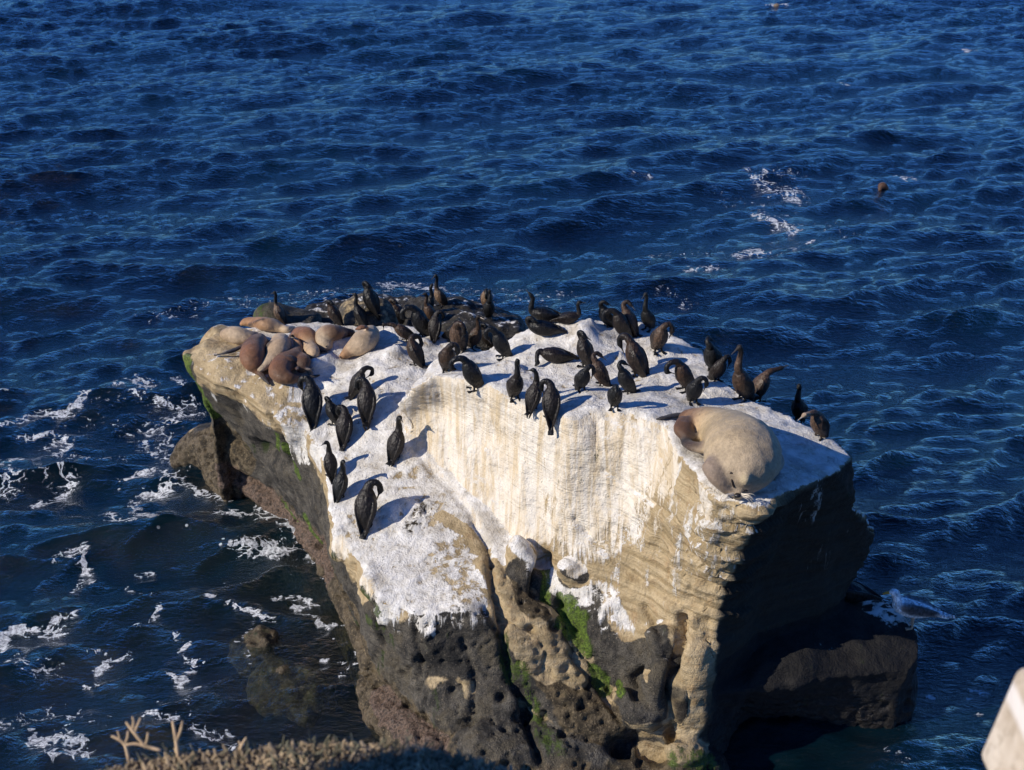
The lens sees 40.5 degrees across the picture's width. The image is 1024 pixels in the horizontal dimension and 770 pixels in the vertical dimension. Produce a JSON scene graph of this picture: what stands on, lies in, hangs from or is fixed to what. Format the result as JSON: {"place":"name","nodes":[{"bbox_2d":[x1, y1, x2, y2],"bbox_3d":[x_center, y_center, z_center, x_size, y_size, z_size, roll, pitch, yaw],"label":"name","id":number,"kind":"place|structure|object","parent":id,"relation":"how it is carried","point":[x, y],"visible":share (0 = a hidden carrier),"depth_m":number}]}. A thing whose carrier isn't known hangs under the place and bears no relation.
{"place":"outdoors","nodes":[
{"label":"outdoors","id":0,"kind":"place"},
{"bbox_2d":[150,610,371,753],"bbox_3d":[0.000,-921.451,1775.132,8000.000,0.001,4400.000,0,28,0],"label":"seabed","id":1,"kind":"structure","parent":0,"point":[246,709],"depth_m":19.33},
{"bbox_2d":[105,730,528,769],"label":"clifftop ground","id":2,"kind":"structure","parent":0,"point":[299,766],"depth_m":3.26},
{"bbox_2d":[100,737,512,769],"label":"dry litter","id":3,"kind":"object","parent":2,"relation":"on","point":[183,760],"visible":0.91,"depth_m":3.26},
{"bbox_2d":[111,716,160,760],"bbox_3d":[-0.888,0.836,3.280,0.118,0.094,0.053,0,28,0],"label":"dry twig","id":4,"kind":"object","parent":3,"relation":"on","point":[125,744],"visible":1,"depth_m":3.28},
{"bbox_2d":[171,720,182,758],"bbox_3d":[-0.790,0.838,3.280,0.028,0.081,0.046,0,28,0],"label":"dry twig","id":5,"kind":"object","parent":3,"relation":"on","point":[176,739],"visible":1,"depth_m":3.28},
{"bbox_2d":[238,737,246,750],"bbox_3d":[-0.635,0.848,3.280,0.022,0.030,0.015,-7,28,-12],"label":"dry twig","id":6,"kind":"object","parent":3,"relation":"on","point":[241,744],"visible":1,"depth_m":3.28},
{"bbox_2d":[982,668,1023,769],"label":"stone post","id":7,"kind":"object","parent":2,"relation":"on","point":[1003,749],"visible":1,"depth_m":2.62},
{"bbox_2d":[0,0,1023,769],"bbox_3d":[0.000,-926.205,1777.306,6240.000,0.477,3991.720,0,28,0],"label":"water","id":8,"kind":"structure","parent":0,"point":[178,178],"depth_m":25.46},
{"bbox_2d":[227,625,281,677],"bbox_3d":[-2.848,2.934,15.445,0.617,0.564,0.566,0,28,0],"label":"submerged rock","id":9,"kind":"object","parent":8,"relation":"in","point":[262,636],"visible":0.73,"depth_m":15.25},
{"bbox_2d":[253,302,321,323],"bbox_3d":[-3.224,-0.943,19.797,1.006,0.472,0.624,0,28,0],"label":"green rock","id":10,"kind":"object","parent":8,"relation":"on","point":[295,315],"visible":0.47,"depth_m":19.66},
{"bbox_2d":[271,291,289,324],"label":"cormorant","id":11,"kind":"object","parent":10,"relation":"on","point":[279,313],"visible":0.89,"depth_m":19.44},
{"bbox_2d":[246,654,336,727],"bbox_3d":[-2.374,3.273,14.916,1.000,0.533,0.849,0,28,0],"label":"submerged rock","id":12,"kind":"object","parent":8,"relation":"in","point":[280,671],"visible":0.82,"depth_m":14.71},
{"bbox_2d":[305,294,415,323],"bbox_3d":[-2.227,-1.059,20.602,1.716,0.407,1.130,0,28,0],"label":"rock shelf","id":13,"kind":"object","parent":8,"relation":"on","point":[320,309],"visible":0.13,"depth_m":20.49},
{"bbox_2d":[170,318,917,769],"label":"sea rock","id":14,"kind":"object","parent":8,"relation":"in","point":[592,582],"visible":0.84,"depth_m":13.63},
{"bbox_2d":[220,326,257,343],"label":"sea lion","id":15,"kind":"object","parent":14,"relation":"on","point":[235,334],"visible":0.85,"depth_m":16.61},
{"bbox_2d":[214,333,269,384],"bbox_3d":[-2.909,-0.395,16.268,0.945,0.303,0.742,20,34,33],"label":"sea lion","id":16,"kind":"object","parent":14,"relation":"on","point":[251,348],"visible":0.98,"depth_m":16.02},
{"bbox_2d":[240,317,294,332],"bbox_3d":[-3.097,-0.750,17.229,0.916,0.338,0.358,21,34,35],"label":"sea lion","id":17,"kind":"object","parent":14,"relation":"on","point":[267,324],"visible":0.98,"depth_m":16.99},
{"bbox_2d":[257,333,291,371],"bbox_3d":[-2.753,-0.439,16.316,0.328,0.265,0.905,3,28,7],"label":"sea lion","id":18,"kind":"object","parent":14,"relation":"on","point":[278,343],"visible":0.81,"depth_m":16.14},
{"bbox_2d":[268,337,319,383],"bbox_3d":[-2.612,-0.270,16.100,0.563,0.271,0.962,-13,30,-23],"label":"sea lion","id":19,"kind":"object","parent":14,"relation":"on","point":[283,366],"visible":0.94,"depth_m":15.90},
{"bbox_2d":[289,326,319,357],"bbox_3d":[-2.474,-0.548,16.486,0.337,0.295,0.847,-5,28,-9],"label":"sea lion","id":20,"kind":"object","parent":14,"relation":"on","point":[305,335],"visible":0.94,"depth_m":16.46},
{"bbox_2d":[297,375,322,431],"bbox_3d":[-2.243,0.208,15.442,0.278,0.591,0.366,-2,28,-4],"label":"cormorant","id":21,"kind":"object","parent":14,"relation":"on","point":[312,400],"visible":1,"depth_m":15.39},
{"bbox_2d":[321,440,337,484],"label":"cormorant","id":22,"kind":"object","parent":14,"relation":"on","point":[330,463],"visible":0.97,"depth_m":14.86},
{"bbox_2d":[324,396,340,424],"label":"cormorant","id":23,"kind":"object","parent":14,"relation":"on","point":[330,406],"visible":0.73,"depth_m":15.32},
{"bbox_2d":[315,324,354,351],"bbox_3d":[-2.114,-0.616,16.632,0.365,0.331,0.715,20,34,33],"label":"sea lion","id":24,"kind":"object","parent":14,"relation":"on","point":[327,336],"visible":0.98,"depth_m":16.41},
{"bbox_2d":[326,300,346,325],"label":"cormorant","id":25,"kind":"object","parent":14,"relation":"on","point":[334,314],"visible":0.94,"depth_m":17.15},
{"bbox_2d":[332,460,347,502],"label":"cormorant","id":26,"kind":"object","parent":14,"relation":"on","point":[339,484],"visible":1,"depth_m":14.63},
{"bbox_2d":[335,404,352,450],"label":"cormorant","id":27,"kind":"object","parent":14,"relation":"on","point":[344,425],"visible":1,"depth_m":15.16},
{"bbox_2d":[344,365,373,399],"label":"cormorant","id":28,"kind":"object","parent":14,"relation":"on","point":[353,391],"visible":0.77,"depth_m":15.53},
{"bbox_2d":[339,325,379,358],"bbox_3d":[-1.728,-0.645,16.492,0.364,0.472,0.859,10,29,18],"label":"sea lion","id":29,"kind":"object","parent":14,"relation":"on","point":[364,339],"visible":1,"depth_m":16.27},
{"bbox_2d":[350,293,368,326],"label":"cormorant","id":30,"kind":"object","parent":14,"relation":"on","point":[360,314],"visible":0.88,"depth_m":17.13},
{"bbox_2d":[354,377,376,430],"bbox_3d":[-1.615,0.214,15.222,0.255,0.542,0.362,1,28,2],"label":"cormorant","id":31,"kind":"object","parent":14,"relation":"on","point":[366,401],"visible":1,"depth_m":15.18},
{"bbox_2d":[339,293,397,325],"bbox_3d":[-1.826,-0.731,17.643,0.781,0.871,0.775,22,35,36],"label":"boulder","id":32,"kind":"object","parent":14,"relation":"on","point":[346,308],"visible":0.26,"depth_m":17.36},
{"bbox_2d":[362,280,383,319],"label":"cormorant","id":33,"kind":"object","parent":32,"relation":"on","point":[371,300],"visible":1,"depth_m":17.15},
{"bbox_2d":[354,479,383,538],"bbox_3d":[-1.483,1.279,14.266,0.274,0.584,0.363,5,28,9],"label":"cormorant","id":34,"kind":"object","parent":14,"relation":"on","point":[365,507],"visible":1,"depth_m":14.21},
{"bbox_2d":[386,415,404,466],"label":"cormorant","id":35,"kind":"object","parent":14,"relation":"on","point":[395,443],"visible":1,"depth_m":14.84},
{"bbox_2d":[382,322,416,341],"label":"cormorant","id":36,"kind":"object","parent":14,"relation":"on","point":[403,331],"visible":0.8,"depth_m":16.46},
{"bbox_2d":[400,304,428,336],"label":"cormorant","id":37,"kind":"object","parent":14,"relation":"on","point":[419,320],"visible":0.84,"depth_m":16.47},
{"bbox_2d":[407,333,427,367],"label":"cormorant","id":38,"kind":"object","parent":14,"relation":"on","point":[415,351],"visible":1,"depth_m":15.83},
{"bbox_2d":[428,310,444,343],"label":"cormorant","id":39,"kind":"object","parent":14,"relation":"on","point":[434,325],"visible":1,"depth_m":16.46},
{"bbox_2d":[438,342,460,373],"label":"cormorant","id":40,"kind":"object","parent":14,"relation":"on","point":[446,354],"visible":0.81,"depth_m":14.52},
{"bbox_2d":[441,318,460,342],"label":"cormorant","id":41,"kind":"object","parent":14,"relation":"on","point":[445,334],"visible":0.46,"depth_m":16.48},
{"bbox_2d":[449,321,468,353],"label":"cormorant","id":42,"kind":"object","parent":14,"relation":"on","point":[458,334],"visible":0.83,"depth_m":16.07},
{"bbox_2d":[402,296,528,350],"bbox_3d":[-0.597,-0.666,18.106,1.833,0.992,1.783,0,28,0],"label":"dark ledge","id":43,"kind":"object","parent":14,"relation":"on","point":[508,325],"visible":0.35,"depth_m":17.67},
{"bbox_2d":[388,298,404,323],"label":"cormorant","id":44,"kind":"object","parent":43,"relation":"on","point":[395,305],"visible":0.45,"depth_m":18.36},
{"bbox_2d":[419,292,434,319],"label":"cormorant","id":45,"kind":"object","parent":43,"relation":"on","point":[429,310],"visible":0.55,"depth_m":17.37},
{"bbox_2d":[421,283,433,311],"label":"cormorant","id":46,"kind":"object","parent":43,"relation":"on","point":[431,299],"visible":0.4,"depth_m":17.60},
{"bbox_2d":[431,274,447,307],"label":"cormorant","id":47,"kind":"object","parent":43,"relation":"on","point":[440,296],"visible":1,"depth_m":18.15},
{"bbox_2d":[480,288,492,304],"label":"cormorant","id":48,"kind":"object","parent":43,"relation":"on","point":[483,295],"visible":0.5,"depth_m":18.32},
{"bbox_2d":[480,323,492,348],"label":"cormorant","id":49,"kind":"object","parent":43,"relation":"on","point":[484,326],"visible":0.6,"depth_m":17.18},
{"bbox_2d":[483,289,494,319],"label":"cormorant","id":50,"kind":"object","parent":43,"relation":"on","point":[488,308],"visible":1,"depth_m":17.45},
{"bbox_2d":[449,355,483,393],"bbox_3d":[-0.427,-0.096,14.192,0.437,0.474,0.192,-5,28,-9],"label":"cormorant","id":51,"kind":"object","parent":14,"relation":"on","point":[472,374],"visible":0.98,"depth_m":14.10},
{"bbox_2d":[467,315,483,350],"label":"cormorant","id":52,"kind":"object","parent":14,"relation":"on","point":[475,336],"visible":0.91,"depth_m":16.37},
{"bbox_2d":[484,326,512,360],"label":"cormorant","id":53,"kind":"object","parent":14,"relation":"on","point":[501,344],"visible":0.97,"depth_m":14.78},
{"bbox_2d":[506,358,523,402],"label":"cormorant","id":54,"kind":"object","parent":14,"relation":"on","point":[514,384],"visible":1,"depth_m":13.74},
{"bbox_2d":[524,368,541,418],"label":"cormorant","id":55,"kind":"object","parent":14,"relation":"on","point":[533,394],"visible":0.98,"depth_m":13.61},
{"bbox_2d":[525,289,560,321],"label":"cormorant","id":56,"kind":"object","parent":14,"relation":"on","point":[543,313],"visible":0.92,"depth_m":15.15},
{"bbox_2d":[525,315,566,335],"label":"cormorant","id":57,"kind":"object","parent":14,"relation":"on","point":[541,327],"visible":1,"depth_m":15.00},
{"bbox_2d":[539,378,560,434],"bbox_3d":[0.364,0.204,13.502,0.220,0.498,0.287,1,28,2],"label":"cormorant","id":58,"kind":"object","parent":14,"relation":"on","point":[551,401],"visible":1,"depth_m":13.45},
{"bbox_2d":[534,347,578,365],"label":"cormorant","id":59,"kind":"object","parent":14,"relation":"on","point":[557,355],"visible":1,"depth_m":14.57},
{"bbox_2d":[550,300,585,323],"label":"cormorant","id":60,"kind":"object","parent":14,"relation":"on","point":[569,317],"visible":1,"depth_m":15.12},
{"bbox_2d":[573,364,595,393],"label":"cormorant","id":61,"kind":"object","parent":14,"relation":"on","point":[581,378],"visible":1,"depth_m":13.75},
{"bbox_2d":[576,330,593,366],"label":"cormorant","id":62,"kind":"object","parent":14,"relation":"on","point":[584,349],"visible":0.88,"depth_m":14.43},
{"bbox_2d":[591,351,613,386],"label":"cormorant","id":63,"kind":"object","parent":14,"relation":"on","point":[601,375],"visible":0.91,"depth_m":14.06},
{"bbox_2d":[598,300,613,327],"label":"cormorant","id":64,"kind":"object","parent":14,"relation":"on","point":[603,307],"visible":0.74,"depth_m":15.21},
{"bbox_2d":[607,384,622,410],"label":"cormorant","id":65,"kind":"object","parent":14,"relation":"on","point":[614,394],"visible":1,"depth_m":13.23},
{"bbox_2d":[601,308,636,339],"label":"cormorant","id":66,"kind":"object","parent":14,"relation":"on","point":[620,322],"visible":0.79,"depth_m":15.00},
{"bbox_2d":[617,360,640,394],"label":"cormorant","id":67,"kind":"object","parent":14,"relation":"on","point":[626,381],"visible":0.98,"depth_m":13.70},
{"bbox_2d":[621,300,642,336],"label":"cormorant","id":68,"kind":"object","parent":14,"relation":"on","point":[628,313],"visible":0.81,"depth_m":15.12},
{"bbox_2d":[617,333,649,377],"bbox_3d":[1.270,-0.269,14.261,0.438,0.524,0.209,15,31,26],"label":"cormorant","id":69,"kind":"object","parent":14,"relation":"on","point":[636,358],"visible":0.96,"depth_m":14.19},
{"bbox_2d":[641,292,656,332],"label":"cormorant","id":70,"kind":"object","parent":14,"relation":"on","point":[648,318],"visible":1,"depth_m":15.16},
{"bbox_2d":[650,322,674,354],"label":"cormorant","id":71,"kind":"object","parent":14,"relation":"on","point":[658,337],"visible":1,"depth_m":14.49},
{"bbox_2d":[664,359,693,393],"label":"cormorant","id":72,"kind":"object","parent":14,"relation":"on","point":[684,376],"visible":0.82,"depth_m":13.77},
{"bbox_2d":[686,375,708,405],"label":"cormorant","id":73,"kind":"object","parent":14,"relation":"on","point":[694,388],"visible":1,"depth_m":13.47},
{"bbox_2d":[703,336,722,370],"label":"cormorant","id":74,"kind":"object","parent":14,"relation":"on","point":[712,354],"visible":0.73,"depth_m":14.15},
{"bbox_2d":[707,354,731,381],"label":"cormorant","id":75,"kind":"object","parent":14,"relation":"on","point":[717,370],"visible":0.99,"depth_m":14.03},
{"bbox_2d":[656,406,784,501],"bbox_3d":[1.949,0.438,12.438,0.903,0.620,1.772,-5,28,-9],"label":"sea lion","id":76,"kind":"object","parent":14,"relation":"on","point":[742,453],"visible":1,"depth_m":11.83},
{"bbox_2d":[731,344,758,402],"bbox_3d":[2.290,-0.098,13.669,0.378,0.715,0.202,-15,31,-26],"label":"cormorant","id":77,"kind":"object","parent":14,"relation":"on","point":[743,384],"visible":0.98,"depth_m":13.61},
{"bbox_2d":[753,365,788,401],"bbox_3d":[3.106,0.016,16.970,0.578,0.495,0.204,-10,29,-18],"label":"cormorant","id":78,"kind":"object","parent":14,"relation":"on","point":[761,381],"visible":0.69,"depth_m":16.86},
{"bbox_2d":[791,383,807,423],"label":"cormorant","id":79,"kind":"object","parent":14,"relation":"on","point":[799,406],"visible":0.86,"depth_m":16.34},
{"bbox_2d":[798,410,829,440],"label":"cormorant","id":80,"kind":"object","parent":14,"relation":"on","point":[819,424],"visible":1,"depth_m":12.85},
{"bbox_2d":[845,580,881,602],"bbox_3d":[3.502,2.074,14.196,0.578,0.316,0.226,5,28,9],"label":"rock","id":81,"kind":"object","parent":14,"relation":"on","point":[856,592],"visible":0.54,"depth_m":14.15},
{"bbox_2d":[883,589,955,630],"bbox_3d":[4.055,2.240,13.848,0.739,0.438,0.214,4,28,7],"label":"gull","id":82,"kind":"object","parent":14,"relation":"on","point":[912,607],"visible":1,"depth_m":13.79},
{"bbox_2d":[878,182,888,190],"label":"swimming sea lion","id":83,"kind":"object","parent":8,"relation":"in","point":[882,185],"visible":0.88,"depth_m":28.09}
]}

